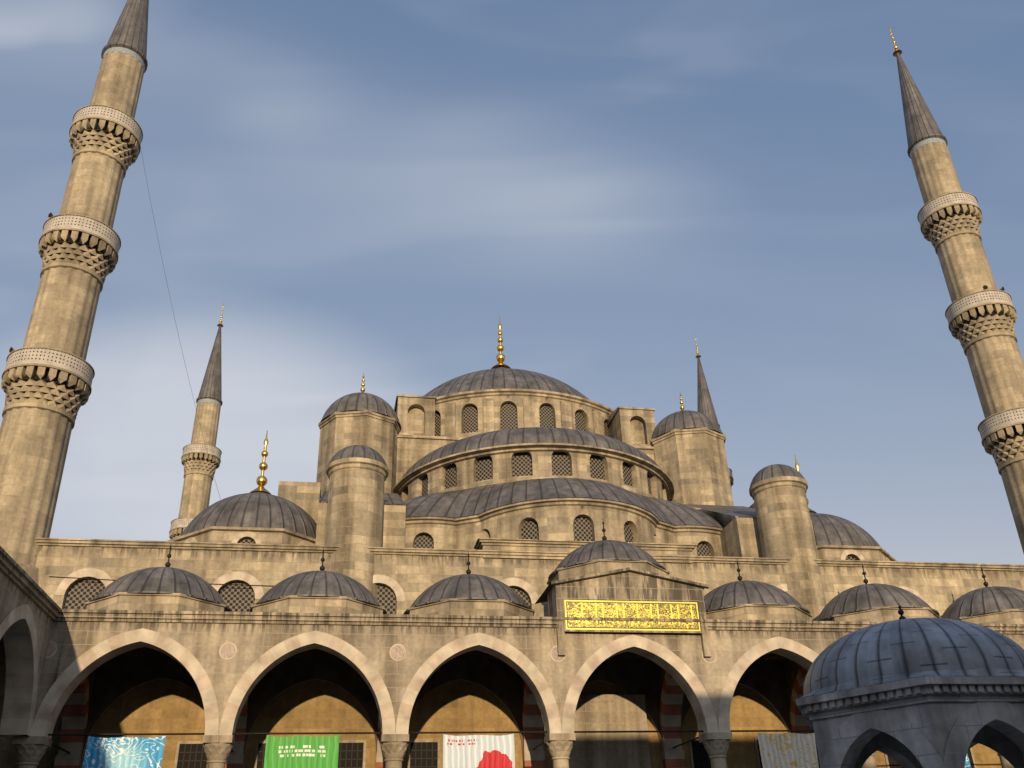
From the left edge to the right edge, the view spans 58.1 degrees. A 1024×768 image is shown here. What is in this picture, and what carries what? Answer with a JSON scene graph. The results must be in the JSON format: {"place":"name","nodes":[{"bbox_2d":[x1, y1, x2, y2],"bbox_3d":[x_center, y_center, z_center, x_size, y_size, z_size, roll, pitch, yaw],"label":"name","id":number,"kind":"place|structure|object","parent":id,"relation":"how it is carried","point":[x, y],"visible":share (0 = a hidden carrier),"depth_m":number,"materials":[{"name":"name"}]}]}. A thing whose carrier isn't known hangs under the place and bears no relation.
{"place":"outdoors","nodes":[
{"label":"outdoors","id":0,"kind":"place"},
{"bbox_2d":[167,431,316,544],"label":"corner dome","id":1,"kind":"structure","parent":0,"point":[260,514],"depth_m":52.26,"materials":[{"name":"lead"},{"name":"stone"},{"name":"gilded metal"}]},
{"bbox_2d":[141,151,220,499],"bbox_3d":[-20.158,-2.592,57.121,0.016,23.906,10.870,-20,-33,31],"label":"cable","id":2,"kind":"object","parent":1,"relation":"attached to","point":[176,326],"visible":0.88,"depth_m":56.84,"materials":[{"name":"metal"}]},
{"bbox_2d":[0,0,1023,564],"label":"sky","id":3,"kind":"structure","parent":0,"point":[367,187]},
{"bbox_2d":[393,427,725,555],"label":"half dome","id":4,"kind":"structure","parent":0,"point":[474,474],"depth_m":56.42,"materials":[{"name":"stone"}]},
{"bbox_2d":[650,392,818,558],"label":"domed tower","id":5,"kind":"structure","parent":0,"point":[690,454],"depth_m":66.94,"materials":[{"name":"stone"}]},
{"bbox_2d":[795,456,896,560],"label":"corner dome","id":6,"kind":"structure","parent":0,"point":[838,538],"depth_m":57.77,"materials":[{"name":"lead"},{"name":"stone"}]},
{"label":"ground","id":7,"kind":"structure","parent":0,"visible":0},
{"bbox_2d":[0,546,60,735],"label":"side arcade","id":8,"kind":"object","parent":7,"relation":"on","point":[30,609],"visible":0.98,"depth_m":35.18,"materials":[{"name":"stone"}]},
{"bbox_2d":[0,0,148,767],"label":"minaret","id":9,"kind":"object","parent":7,"relation":"on","point":[48,375],"visible":1,"depth_m":50.84,"materials":[{"name":"stone"}]},
{"bbox_2d":[9,213,1004,352],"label":"loudspeakers","id":10,"kind":"object","parent":9,"relation":"attached to","point":[985,287],"visible":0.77,"depth_m":53.09,"materials":[{"name":"metal"}]},
{"bbox_2d":[169,302,223,538],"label":"minaret","id":11,"kind":"object","parent":7,"relation":"on","point":[198,479],"visible":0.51,"depth_m":100.67,"materials":[{"name":"stone"}]},
{"bbox_2d":[34,537,1023,767],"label":"front wall","id":12,"kind":"structure","parent":7,"relation":"on","point":[79,573],"depth_m":47.97,"materials":[{"name":"stone"}]},
{"bbox_2d":[324,445,388,598],"bbox_3d":[-8.429,8.475,49.076,3.400,11.140,3.400,3,-29,-9],"label":"stair turret","id":13,"kind":"object","parent":12,"relation":"attached to","point":[357,475],"visible":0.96,"depth_m":48.70,"materials":[{"name":"stone"}]},
{"bbox_2d":[749,464,825,620],"bbox_3d":[16.031,9.890,53.167,3.400,11.140,3.400,3,-29,-9],"label":"stair turret","id":14,"kind":"object","parent":12,"relation":"attached to","point":[777,492],"visible":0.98,"depth_m":52.70,"materials":[{"name":"stone"}]},
{"bbox_2d":[695,336,733,486],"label":"minaret","id":15,"kind":"object","parent":7,"relation":"on","point":[705,406],"visible":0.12,"depth_m":116.01,"materials":[{"name":"stone"}]},
{"bbox_2d":[888,25,1023,552],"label":"minaret","id":16,"kind":"object","parent":7,"relation":"on","point":[981,321],"visible":1,"depth_m":63.36,"materials":[{"name":"stone"}]},
{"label":"rear domes","id":17,"kind":"object","parent":7,"relation":"on","visible":0},
{"bbox_2d":[278,373,405,547],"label":"domed tower","id":18,"kind":"structure","parent":17,"relation":"on","point":[364,419],"depth_m":63.51,"materials":[{"name":"stone"}]},
{"bbox_2d":[394,317,661,521],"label":"dome","id":19,"kind":"structure","parent":17,"relation":"on","point":[500,395],"depth_m":70.34,"materials":[{"name":"stone"}]},
{"label":"courtyard paving","id":20,"kind":"structure","parent":0,"visible":0},
{"bbox_2d":[12,546,1023,767],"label":"courtyard arcade","id":21,"kind":"object","parent":20,"relation":"on","point":[195,670],"visible":0.88,"depth_m":42.07,"materials":[{"name":"stone"}]},
{"bbox_2d":[75,734,165,767],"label":"blue banner","id":22,"kind":"object","parent":21,"relation":"attached to","point":[128,752],"visible":1,"depth_m":36.11,"materials":[{"name":"fabric"}]},
{"bbox_2d":[254,733,339,767],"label":"green banner","id":23,"kind":"object","parent":21,"relation":"attached to","point":[303,752],"visible":1,"depth_m":37.21,"materials":[{"name":"fabric"}]},
{"bbox_2d":[431,732,524,767],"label":"banner","id":24,"kind":"object","parent":21,"relation":"attached to","point":[480,751],"visible":1,"depth_m":38.38,"materials":[{"name":"fabric"}]},
{"bbox_2d":[535,522,711,656],"bbox_3d":[4.860,10.117,45.374,7.500,7.700,6.743,3,-29,-9],"label":"portal","id":25,"kind":"object","parent":21,"relation":"attached to","point":[604,577],"visible":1,"depth_m":42.17,"materials":[{"name":"stone"}]},
{"bbox_2d":[757,730,818,767],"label":"banner","id":26,"kind":"object","parent":21,"relation":"attached to","point":[789,750],"visible":0.84,"depth_m":40.60,"materials":[{"name":"fabric"}]},
{"bbox_2d":[965,754,970,767],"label":"banner","id":27,"kind":"object","parent":21,"relation":"attached to","point":[967,763],"visible":0.03,"depth_m":41.71,"materials":[{"name":"fabric"}]},
{"bbox_2d":[796,603,1023,767],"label":"ablution fountain","id":28,"kind":"object","parent":20,"relation":"on","point":[903,691],"visible":1,"depth_m":18.98,"materials":[{"name":"stone"}]}
]}

